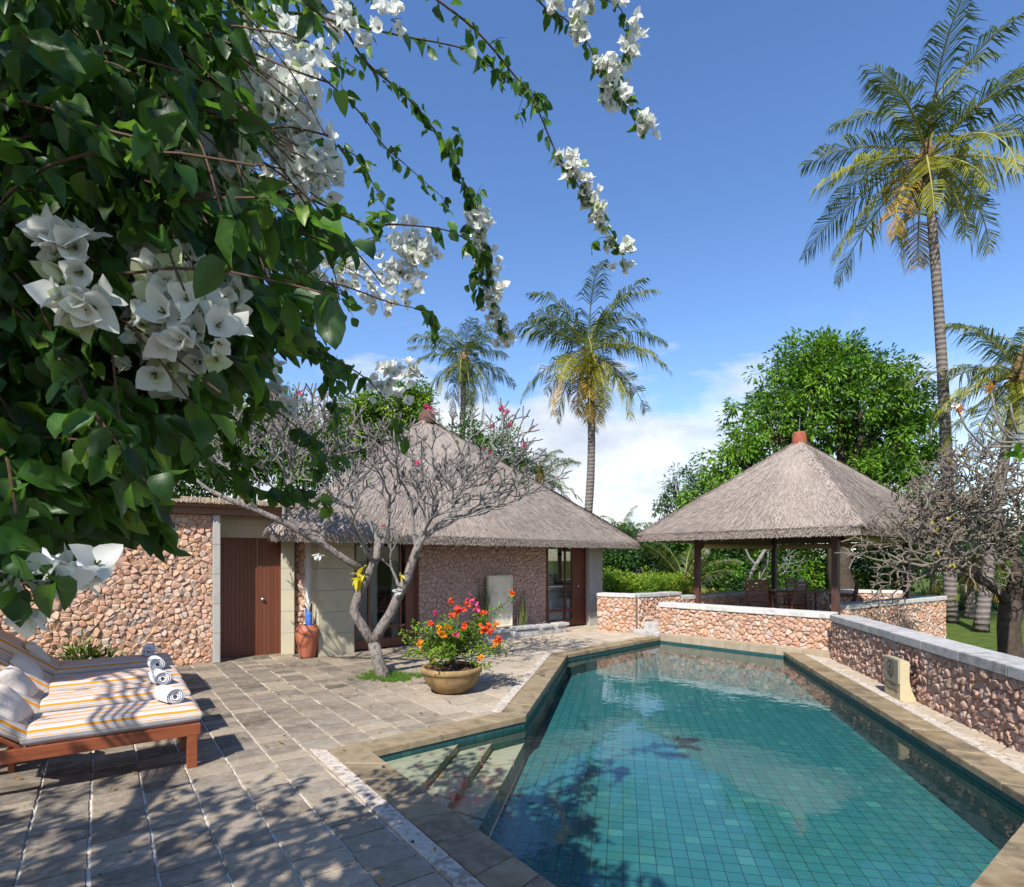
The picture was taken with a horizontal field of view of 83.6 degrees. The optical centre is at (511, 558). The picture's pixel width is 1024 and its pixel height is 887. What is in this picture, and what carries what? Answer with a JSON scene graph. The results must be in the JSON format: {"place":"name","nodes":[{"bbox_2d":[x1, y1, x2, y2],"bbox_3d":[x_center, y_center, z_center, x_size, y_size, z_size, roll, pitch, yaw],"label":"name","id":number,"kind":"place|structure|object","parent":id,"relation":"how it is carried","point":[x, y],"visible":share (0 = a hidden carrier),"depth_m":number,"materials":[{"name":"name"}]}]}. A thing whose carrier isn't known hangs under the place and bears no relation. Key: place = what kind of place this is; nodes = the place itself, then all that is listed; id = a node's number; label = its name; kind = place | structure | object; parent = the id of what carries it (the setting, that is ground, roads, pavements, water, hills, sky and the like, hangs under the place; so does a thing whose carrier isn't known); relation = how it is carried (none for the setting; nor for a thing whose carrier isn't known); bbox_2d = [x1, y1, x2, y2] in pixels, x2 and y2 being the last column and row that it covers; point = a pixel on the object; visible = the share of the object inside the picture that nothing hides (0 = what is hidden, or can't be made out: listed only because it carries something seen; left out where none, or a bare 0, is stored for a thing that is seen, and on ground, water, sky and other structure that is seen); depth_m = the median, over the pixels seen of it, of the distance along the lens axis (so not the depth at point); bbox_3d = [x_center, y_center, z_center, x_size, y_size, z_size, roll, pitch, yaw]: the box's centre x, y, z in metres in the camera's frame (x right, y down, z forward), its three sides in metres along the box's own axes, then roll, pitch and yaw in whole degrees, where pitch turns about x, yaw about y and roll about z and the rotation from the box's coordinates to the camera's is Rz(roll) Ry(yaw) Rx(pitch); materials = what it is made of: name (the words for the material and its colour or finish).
{"place":"outdoors","nodes":[
{"label":"outdoors","id":0,"kind":"place"},
{"bbox_2d":[42,548,82,568],"bbox_3d":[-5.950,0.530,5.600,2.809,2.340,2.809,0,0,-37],"label":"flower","id":1,"kind":"object","parent":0,"point":[47,554],"visible":0.09,"depth_m":5.90,"materials":[{"name":"plant"}]},
{"bbox_2d":[0,624,1023,886],"bbox_3d":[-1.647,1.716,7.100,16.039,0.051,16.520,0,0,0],"label":"deck paving","id":2,"kind":"structure","parent":0,"point":[254,854],"depth_m":4.26,"materials":[{"name":"beige stone"}]},
{"bbox_2d":[8,746,16,772],"bbox_3d":[-4.143,1.475,4.488,0.400,0.450,0.185,0,0,-35],"label":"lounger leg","id":3,"kind":"object","parent":2,"relation":"on","point":[12,767],"visible":0.08,"depth_m":4.53,"materials":[{"name":"brown wood"}]},
{"bbox_2d":[0,629,172,675],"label":"sun lounger","id":4,"kind":"object","parent":2,"relation":"on","point":[11,644],"visible":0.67,"depth_m":6.53,"materials":[{"name":"fabric"}]},
{"bbox_2d":[23,640,50,661],"bbox_3d":[-5.377,1.095,6.473,0.500,0.340,0.157,0,34,47],"label":"pillow","id":5,"kind":"object","parent":4,"relation":"on","point":[34,648],"visible":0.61,"depth_m":6.33,"materials":[{"name":"beige fabric"}]},
{"bbox_2d":[142,643,155,655],"bbox_3d":[-4.536,1.146,7.150,0.141,0.126,0.272,0,0,-31],"label":"rolled towel","id":6,"kind":"object","parent":4,"relation":"on","point":[150,647],"visible":1,"depth_m":7.06,"materials":[{"name":"white fabric"}]},
{"bbox_2d":[50,629,127,660],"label":"garden fern","id":7,"kind":"object","parent":2,"relation":"on","point":[70,652],"visible":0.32,"depth_m":7.99,"materials":[{"name":"green plant"}]},
{"bbox_2d":[0,648,181,692],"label":"sun lounger","id":8,"kind":"object","parent":2,"relation":"on","point":[48,682],"visible":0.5,"depth_m":5.76,"materials":[{"name":"fabric"}]},
{"bbox_2d":[10,653,43,678],"bbox_3d":[-4.755,1.095,5.615,0.157,0.340,0.500,-45,25,-29],"label":"pillow","id":9,"kind":"object","parent":8,"relation":"on","point":[24,663],"visible":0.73,"depth_m":5.49,"materials":[{"name":"beige fabric"}]},
{"bbox_2d":[147,655,164,668],"bbox_3d":[-3.906,1.146,6.278,0.141,0.126,0.272,0,0,-39],"label":"rolled towel","id":10,"kind":"object","parent":8,"relation":"on","point":[155,661],"visible":0.95,"depth_m":6.20,"materials":[{"name":"white fabric"}]},
{"bbox_2d":[0,670,190,739],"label":"sun lounger","id":11,"kind":"object","parent":2,"relation":"on","point":[40,701],"visible":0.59,"depth_m":5.08,"materials":[{"name":"fabric"}]},
{"bbox_2d":[0,665,37,696],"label":"pillow","id":12,"kind":"object","parent":11,"relation":"on","point":[17,679],"visible":0.55,"depth_m":4.81,"materials":[{"name":"beige fabric"}]},
{"bbox_2d":[147,668,171,684],"bbox_3d":[-3.417,1.146,5.539,0.272,0.126,0.141,0,0,43],"label":"rolled towel","id":13,"kind":"object","parent":11,"relation":"on","point":[158,676],"visible":1,"depth_m":5.47,"materials":[{"name":"white fabric"}]},
{"bbox_2d":[0,696,202,768],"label":"sun lounger","id":14,"kind":"object","parent":2,"relation":"on","point":[80,730],"visible":0.91,"depth_m":4.36,"materials":[{"name":"brown wood"}]},
{"bbox_2d":[0,682,34,721],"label":"pillow","id":15,"kind":"object","parent":14,"relation":"on","point":[15,706],"visible":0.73,"depth_m":4.19,"materials":[{"name":"beige fabric"}]},
{"bbox_2d":[153,685,184,703],"bbox_3d":[-2.895,1.146,4.824,0.272,0.126,0.141,0,0,35],"label":"rolled towel","id":16,"kind":"object","parent":14,"relation":"on","point":[167,694],"visible":1,"depth_m":4.77,"materials":[{"name":"white fabric"}]},
{"bbox_2d":[0,496,298,665],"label":"garden wall","id":17,"kind":"structure","parent":2,"relation":"on","point":[159,604],"depth_m":8.88,"materials":[{"name":"stone"}]},
{"bbox_2d":[212,515,281,662],"bbox_3d":[-4.234,0.415,10.121,1.971,2.570,0.742,0,0,-35],"label":"door frame","id":18,"kind":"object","parent":17,"relation":"attached to","point":[246,588],"depth_m":9.89,"materials":[{"name":"stone"}]},
{"bbox_2d":[219,537,256,657],"bbox_3d":[-4.769,0.670,9.831,0.720,2.060,0.050,0,0,-35],"label":"door leaf","id":19,"kind":"structure","parent":18,"relation":"in","point":[238,556],"depth_m":9.85,"materials":[{"name":"brown wood"}]},
{"bbox_2d":[257,538,281,654],"bbox_3d":[-4.256,0.670,10.136,0.455,2.060,0.111,0,0,-35],"label":"door leaf","id":20,"kind":"structure","parent":18,"relation":"in","point":[269,611],"depth_m":10.11,"materials":[{"name":"wood"}]},
{"bbox_2d":[14,659,578,880],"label":"fallen leaves","id":21,"kind":"object","parent":2,"relation":"on","point":[380,878],"visible":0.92,"depth_m":5.07,"materials":[{"name":"brown plant"}]},
{"bbox_2d":[295,624,319,658],"bbox_3d":[-3.500,1.420,9.800,0.400,0.560,0.400,0,0,0],"label":"terracotta urn","id":22,"kind":"object","parent":2,"relation":"on","point":[307,638],"visible":1,"depth_m":9.66,"materials":[{"name":"orange ceramic"}]},
{"bbox_2d":[304,604,311,625],"bbox_3d":[-3.479,1.029,9.794,0.112,0.502,0.125,0,0,-45],"label":"rolled blue cloth","id":23,"kind":"object","parent":22,"relation":"in","point":[308,616],"visible":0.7,"depth_m":9.76,"materials":[{"name":"blue fabric"}]},
{"bbox_2d":[0,0,659,638],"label":"white bougainvillea","id":24,"kind":"object","parent":2,"relation":"on","point":[150,242],"visible":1,"depth_m":0.99,"materials":[{"name":"green plant"}]},
{"bbox_2d":[195,382,572,676],"bbox_3d":[-2.053,-0.359,7.936,6.085,4.262,2.607,0,0,-22],"label":"frangipani tree","id":25,"kind":"object","parent":2,"relation":"on","point":[373,640],"visible":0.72,"depth_m":8.12,"materials":[{"name":"grey plant"}]},
{"bbox_2d":[311,553,323,560],"bbox_3d":[-2.663,-0.011,7.863,0.166,0.109,0.132,0,0,-39],"label":"orchid","id":26,"kind":"object","parent":25,"relation":"attached to","point":[317,556],"visible":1,"depth_m":7.84,"materials":[{"name":"white plant"}]},
{"bbox_2d":[351,565,365,592],"bbox_3d":[-2.139,0.284,8.044,0.273,0.413,0.271,0,0,-29],"label":"epiphyte","id":27,"kind":"object","parent":25,"relation":"attached to","point":[356,582],"visible":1,"depth_m":8.05,"materials":[{"name":"yellow plant"}]},
{"bbox_2d":[392,589,401,596],"bbox_3d":[-1.613,0.496,8.089,0.147,0.120,0.150,0,0,0],"label":"orchid","id":28,"kind":"object","parent":25,"relation":"attached to","point":[397,592],"visible":1,"depth_m":8.05,"materials":[{"name":"white plant"}]},
{"bbox_2d":[348,669,422,682],"bbox_3d":[-1.760,1.650,8.187,0.958,0.100,0.741,0,0,12],"label":"grass patch","id":29,"kind":"object","parent":2,"relation":"on","point":[399,675],"visible":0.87,"depth_m":8.11,"materials":[{"name":"green plant"}]},
{"bbox_2d":[421,661,481,694],"bbox_3d":[-0.770,1.538,7.300,0.780,0.325,0.780,0,0,0],"label":"bowl planter","id":30,"kind":"object","parent":2,"relation":"on","point":[445,679],"visible":0.84,"depth_m":7.04,"materials":[{"name":"ceramic"}]},
{"bbox_2d":[398,590,515,671],"bbox_3d":[-0.716,0.921,7.341,1.438,1.072,1.024,0,0,-16],"label":"potted bougainvillea","id":31,"kind":"object","parent":30,"relation":"in","point":[451,644],"visible":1,"depth_m":7.22,"materials":[{"name":"green plant"}]},
{"bbox_2d":[262,410,640,656],"bbox_3d":[-1.999,-0.920,13.653,9.317,5.240,5.748,0,0,-41],"label":"thatched bungalow","id":32,"kind":"object","parent":2,"relation":"on","point":[523,540],"visible":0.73,"depth_m":11.61,"materials":[{"name":"stone"}]},
{"bbox_2d":[356,543,397,639],"bbox_3d":[-2.586,0.575,10.930,1.000,2.150,0.060,0,0,-41],"label":"curtain","id":33,"kind":"object","parent":32,"relation":"hanging from","point":[361,557],"visible":0.19,"depth_m":10.88,"materials":[{"name":"fabric"}]},
{"bbox_2d":[377,591,386,637],"bbox_3d":[-2.922,1.177,11.552,0.540,0.985,0.581,0,0,31],"label":"wooden chair","id":34,"kind":"object","parent":32,"relation":"in","point":[379,603],"visible":0.25,"depth_m":11.65,"materials":[{"name":"brown wood"}]},
{"bbox_2d":[354,543,417,651],"bbox_3d":[-2.411,0.550,10.837,1.380,2.300,0.110,0,0,-41],"label":"glass door","id":35,"kind":"structure","parent":32,"relation":"in","point":[411,594],"depth_m":11.11,"materials":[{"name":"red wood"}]},
{"bbox_2d":[548,591,570,620],"bbox_3d":[1.019,1.240,14.296,0.780,0.800,0.530,0,0,-41],"label":"armchair","id":36,"kind":"object","parent":32,"relation":"in","point":[554,602],"visible":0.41,"depth_m":14.30,"materials":[{"name":"white fabric"}]},
{"bbox_2d":[554,553,568,583],"bbox_3d":[1.295,0.280,14.951,0.550,0.800,0.040,0,0,-41],"label":"window glass","id":37,"kind":"object","parent":32,"relation":"attached to","point":[558,568],"visible":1,"depth_m":14.92,"materials":[{"name":"glass"}]},
{"bbox_2d":[545,547,585,625],"bbox_3d":[1.294,0.550,14.074,1.500,2.300,0.147,0,0,-41],"label":"glass door","id":38,"kind":"structure","parent":32,"relation":"in","point":[578,555],"depth_m":14.32,"materials":[{"name":"red wood"}]},
{"bbox_2d":[471,621,568,641],"bbox_3d":[0.190,1.589,12.545,2.541,0.240,0.592,0,0,-41],"label":"stone planting bed","id":39,"kind":"object","parent":2,"relation":"on","point":[519,631],"visible":0.84,"depth_m":12.36,"materials":[{"name":"stone"}]},
{"bbox_2d":[477,576,493,632],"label":"reed clump","id":40,"kind":"object","parent":39,"relation":"on","point":[486,604],"visible":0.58,"depth_m":12.02,"materials":[{"name":"green plant"}]},
{"bbox_2d":[486,575,512,628],"bbox_3d":[-0.267,0.950,12.427,0.700,1.150,0.087,0,0,-41],"label":"stone plaque","id":41,"kind":"object","parent":39,"relation":"on","point":[502,585],"visible":0.77,"depth_m":12.41,"materials":[{"name":"stone"}]},
{"bbox_2d":[516,586,527,625],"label":"reed clump","id":42,"kind":"object","parent":39,"relation":"on","point":[522,615],"visible":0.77,"depth_m":12.76,"materials":[{"name":"green plant"}]},
{"bbox_2d":[597,592,637,632],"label":"stone wall","id":43,"kind":"structure","parent":2,"relation":"on","point":[616,612],"depth_m":13.21,"materials":[{"name":"beige stone"}]},
{"bbox_2d":[633,621,661,636],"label":"entry steps","id":44,"kind":"structure","parent":2,"relation":"on","point":[650,628],"depth_m":12.79,"materials":[{"name":"stone"}]},
{"bbox_2d":[629,591,681,628],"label":"stone wall","id":45,"kind":"structure","parent":2,"relation":"on","point":[647,606],"depth_m":13.23,"materials":[{"name":"beige stone"}]},
{"bbox_2d":[310,653,1023,886],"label":"pool border strip","id":46,"kind":"object","parent":2,"relation":"on","point":[453,872],"visible":0.91,"depth_m":4.20,"materials":[{"name":"stone"}]},
{"bbox_2d":[328,635,1023,886],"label":"pool coping","id":47,"kind":"object","parent":2,"relation":"on","point":[481,857],"visible":0.98,"depth_m":4.58,"materials":[{"name":"stone"}]},
{"bbox_2d":[681,589,784,608],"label":"stone wall","id":48,"kind":"structure","parent":2,"relation":"on","point":[734,598],"depth_m":15.27,"materials":[{"name":"beige stone"}]},
{"bbox_2d":[660,633,830,657],"bbox_3d":[4.394,1.685,11.046,0.260,0.150,3.363,0,0,-43],"label":"pool coping","id":49,"kind":"object","parent":2,"relation":"on","point":[737,645],"depth_m":10.92,"materials":[{"name":"stone"}]},
{"bbox_2d":[658,602,837,650],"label":"stone wall","id":50,"kind":"structure","parent":2,"relation":"on","point":[794,628],"depth_m":10.98,"materials":[{"name":"beige stone"}]},
{"bbox_2d":[797,609,829,611],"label":"pavilion terrace","id":51,"kind":"structure","parent":2,"relation":"on","point":[819,609],"depth_m":16.70,"materials":[{"name":"stone"}]},
{"bbox_2d":[745,580,769,607],"bbox_3d":[5.936,1.008,13.823,0.540,0.985,0.581,0,0,28],"label":"dining chair","id":52,"kind":"object","parent":51,"relation":"on","point":[760,601],"visible":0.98,"depth_m":13.62,"materials":[{"name":"brown wood"}]},
{"bbox_2d":[771,581,807,609],"bbox_3d":[6.268,1.008,12.925,0.540,0.985,0.581,0,0,-36],"label":"dining chair","id":53,"kind":"object","parent":51,"relation":"on","point":[799,595],"visible":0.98,"depth_m":12.77,"materials":[{"name":"brown wood"}]},
{"bbox_2d":[636,424,964,614],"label":"dining pavilion","id":54,"kind":"structure","parent":51,"relation":"on","point":[797,489],"depth_m":12.69,"materials":[{"name":"brown wood"}]},
{"bbox_2d":[701,538,772,549],"bbox_3d":[6.055,-0.397,15.300,3.119,0.346,0.192,0,0,-35],"label":"bamboo blind","id":55,"kind":"object","parent":54,"relation":"hanging from","point":[735,546],"visible":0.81,"depth_m":15.18,"materials":[{"name":"wood"}]},
{"bbox_2d":[779,537,899,549],"bbox_3d":[8.430,-0.398,14.960,0.192,0.345,2.967,0,0,-36],"label":"bamboo blind","id":56,"kind":"object","parent":54,"relation":"hanging from","point":[810,546],"visible":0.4,"depth_m":15.19,"materials":[{"name":"wood"}]},
{"bbox_2d":[840,535,905,542],"bbox_3d":[7.985,-0.507,12.560,3.242,0.346,0.192,0,0,-37],"label":"bamboo blind","id":57,"kind":"object","parent":54,"relation":"hanging from","point":[870,538],"visible":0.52,"depth_m":12.26,"materials":[{"name":"wood"}]},
{"bbox_2d":[785,578,816,610],"bbox_3d":[7.382,1.008,14.625,0.540,0.985,0.581,0,0,-36],"label":"dining chair","id":58,"kind":"object","parent":51,"relation":"on","point":[791,583],"visible":0.38,"depth_m":14.67,"materials":[{"name":"brown wood"}]},
{"bbox_2d":[769,588,840,609],"bbox_3d":[7.000,1.123,13.750,1.700,0.755,0.950,0,0,-36],"label":"dining table","id":59,"kind":"object","parent":51,"relation":"on","point":[809,590],"visible":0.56,"depth_m":13.45,"materials":[{"name":"brown wood"}]},
{"bbox_2d":[829,580,859,611],"bbox_3d":[7.647,1.008,13.187,0.581,0.985,0.540,0,0,26],"label":"dining chair","id":60,"kind":"object","parent":51,"relation":"on","point":[855,592],"visible":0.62,"depth_m":13.05,"materials":[{"name":"brown wood"}]},
{"bbox_2d":[785,589,902,608],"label":"stone wall","id":61,"kind":"structure","parent":2,"relation":"on","point":[823,600],"depth_m":16.79,"materials":[{"name":"beige stone"}]},
{"bbox_2d":[883,654,915,701],"bbox_3d":[4.720,1.455,6.986,0.198,0.490,0.410,0,0,11],"label":"stone marker","id":62,"kind":"object","parent":2,"relation":"on","point":[896,673],"visible":1,"depth_m":6.84,"materials":[{"name":"stone"}]},
{"bbox_2d":[829,615,1023,753],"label":"stone wall","id":63,"kind":"structure","parent":2,"relation":"on","point":[980,689],"depth_m":6.16,"materials":[{"name":"beige stone"}]},
{"bbox_2d":[173,0,1023,557],"label":"sky","id":64,"kind":"structure","parent":0,"point":[716,209],"materials":[{"name":"blue"}]},
{"bbox_2d":[378,640,1023,886],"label":"pool shell","id":65,"kind":"object","parent":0,"point":[658,763],"visible":0.79,"depth_m":5.37,"materials":[{"name":"tile"}]},
{"bbox_2d":[386,743,523,836],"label":"pool steps","id":66,"kind":"structure","parent":65,"relation":"on","point":[477,798],"depth_m":5.00,"materials":[{"name":"stone"}]},
{"bbox_2d":[603,574,1023,652],"bbox_3d":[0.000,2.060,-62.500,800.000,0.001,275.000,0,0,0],"label":"lawn","id":67,"kind":"structure","parent":0,"point":[961,632],"depth_m":16.17,"materials":[{"name":"green plant"}]},
{"bbox_2d":[174,439,257,499],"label":"garden tree","id":68,"kind":"object","parent":67,"relation":"on","point":[181,487],"visible":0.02,"depth_m":15.95,"materials":[{"name":"green plant"}]},
{"bbox_2d":[186,382,362,498],"bbox_3d":[-7.161,-1.714,17.415,5.815,7.548,3.770,0,0,0],"label":"garden tree","id":69,"kind":"object","parent":67,"relation":"on","point":[277,471],"visible":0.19,"depth_m":16.77,"materials":[{"name":"green plant"}]},
{"bbox_2d":[317,374,442,461],"bbox_3d":[-5.091,-2.530,22.008,4.909,9.179,3.300,0,0,0],"label":"garden tree","id":70,"kind":"object","parent":67,"relation":"on","point":[378,409],"visible":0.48,"depth_m":21.46,"materials":[{"name":"green plant"}]},
{"bbox_2d":[406,316,516,437],"bbox_3d":[-3.212,-6.424,35.884,7.197,16.986,7.035,0,0,0],"label":"coconut palm","id":71,"kind":"object","parent":67,"relation":"on","point":[463,364],"visible":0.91,"depth_m":35.72,"materials":[{"name":"green plant"}]},
{"bbox_2d":[423,403,541,473],"bbox_3d":[-0.952,-1.524,19.516,3.984,7.174,2.445,0,0,0],"label":"pink bougainvillea","id":72,"kind":"object","parent":67,"relation":"on","point":[479,437],"visible":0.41,"depth_m":19.21,"materials":[{"name":"green plant"}]},
{"bbox_2d":[514,447,582,502],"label":"areca palm","id":73,"kind":"object","parent":67,"relation":"on","point":[542,473],"visible":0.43,"depth_m":20.30,"materials":[{"name":"green plant"}]},
{"bbox_2d":[511,259,672,512],"bbox_3d":[3.439,-5.022,26.135,7.440,14.236,7.517,0,0,25],"label":"coconut palm","id":74,"kind":"object","parent":67,"relation":"on","point":[591,368],"visible":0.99,"depth_m":25.40,"materials":[{"name":"green plant"}]},
{"bbox_2d":[601,505,652,575],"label":"areca palm","id":75,"kind":"object","parent":67,"relation":"on","point":[625,519],"visible":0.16,"depth_m":26.97,"materials":[{"name":"green plant"}]},
{"bbox_2d":[602,518,693,589],"bbox_3d":[4.351,0.345,19.703,3.836,3.447,2.528,0,0,-31],"label":"garden shrub","id":76,"kind":"object","parent":67,"relation":"on","point":[629,559],"visible":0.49,"depth_m":19.18,"materials":[{"name":"green plant"}]},
{"bbox_2d":[603,565,702,594],"bbox_3d":[3.803,1.133,16.858,3.383,1.885,2.138,0,0,-23],"label":"clipped hedge","id":77,"kind":"object","parent":67,"relation":"on","point":[640,584],"visible":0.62,"depth_m":16.54,"materials":[{"name":"green plant"}]},
{"bbox_2d":[651,461,704,589],"bbox_3d":[8.026,-1.149,25.910,3.467,6.418,2.424,0,0,0],"label":"round tree","id":78,"kind":"object","parent":67,"relation":"on","point":[666,497],"visible":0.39,"depth_m":25.85,"materials":[{"name":"green plant"}]},
{"bbox_2d":[631,542,741,594],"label":"coconut palm","id":79,"kind":"object","parent":67,"relation":"on","point":[689,571],"visible":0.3,"depth_m":18.48,"materials":[{"name":"green plant"}]},
{"bbox_2d":[645,521,758,592],"bbox_3d":[7.068,0.249,20.813,3.585,3.650,4.039,0,0,-42],"label":"garden shrub","id":80,"kind":"object","parent":67,"relation":"on","point":[735,582],"visible":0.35,"depth_m":19.82,"materials":[{"name":"green plant"}]},
{"bbox_2d":[660,482,806,589],"bbox_3d":[7.590,-0.433,19.571,5.344,5.203,2.674,0,0,0],"label":"frangipani tree","id":81,"kind":"object","parent":67,"relation":"on","point":[758,560],"visible":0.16,"depth_m":19.55,"materials":[{"name":"grey plant"}]},
{"bbox_2d":[712,543,817,589],"bbox_3d":[9.282,-0.011,22.289,4.622,4.174,6.251,0,0,40],"label":"garden shrub","id":82,"kind":"object","parent":67,"relation":"on","point":[754,554],"visible":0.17,"depth_m":20.70,"materials":[{"name":"green plant"}]},
{"bbox_2d":[669,324,955,588],"bbox_3d":[10.807,-3.167,20.824,10.417,10.455,5.784,0,0,0],"label":"mango tree","id":83,"kind":"object","parent":67,"relation":"on","point":[856,435],"visible":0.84,"depth_m":19.80,"materials":[{"name":"green plant"}]},
{"bbox_2d":[767,543,865,588],"bbox_3d":[11.325,0.736,21.930,4.084,3.187,3.204,0,0,0],"label":"garden shrub","id":84,"kind":"object","parent":67,"relation":"on","point":[815,576],"visible":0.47,"depth_m":21.19,"materials":[{"name":"green plant"}]},
{"bbox_2d":[617,527,1023,577],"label":"treeline","id":85,"kind":"object","parent":67,"relation":"on","point":[1022,549],"visible":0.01,"depth_m":59.56,"materials":[{"name":"green plant"}]},
{"bbox_2d":[830,595,946,637],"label":"stone wall","id":86,"kind":"structure","parent":67,"relation":"on","point":[932,617],"depth_m":13.50,"materials":[{"name":"beige stone"}]},
{"bbox_2d":[851,541,932,593],"bbox_3d":[13.956,0.276,21.719,3.465,3.597,3.745,0,0,20],"label":"garden shrub","id":87,"kind":"object","parent":67,"relation":"on","point":[866,563],"visible":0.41,"depth_m":21.35,"materials":[{"name":"green plant"}]},
{"bbox_2d":[797,0,1023,623],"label":"coconut palm","id":88,"kind":"object","parent":67,"relation":"on","point":[925,162],"visible":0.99,"depth_m":17.87,"materials":[{"name":"green plant"}]},
{"bbox_2d":[834,419,1023,657],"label":"frangipani tree","id":89,"kind":"object","parent":67,"relation":"on","point":[1010,597],"visible":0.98,"depth_m":9.35,"materials":[{"name":"grey plant"}]},
{"bbox_2d":[894,511,1023,618],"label":"bush","id":90,"kind":"object","parent":67,"relation":"on","point":[970,596],"visible":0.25,"depth_m":19.39,"materials":[{"name":"green plant"}]},
{"bbox_2d":[899,459,1023,595],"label":"garden shrub","id":91,"kind":"object","parent":67,"relation":"on","point":[931,579],"visible":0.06,"depth_m":26.24,"materials":[{"name":"green plant"}]},
{"bbox_2d":[903,323,1023,632],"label":"coconut palm","id":92,"kind":"object","parent":67,"relation":"on","point":[1013,386],"visible":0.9,"depth_m":16.01,"materials":[{"name":"green plant"}]},
{"bbox_2d":[916,573,1023,611],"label":"garden shrub","id":93,"kind":"object","parent":67,"relation":"on","point":[994,605],"visible":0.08,"depth_m":22.84,"materials":[{"name":"green plant"}]},
{"bbox_2d":[947,381,1023,461],"bbox_3d":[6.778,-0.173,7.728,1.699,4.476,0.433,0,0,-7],"label":"plumeria tree","id":94,"kind":"object","parent":67,"relation":"on","point":[1018,446],"visible":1,"depth_m":7.79,"materials":[{"name":"grey plant"}]}
]}

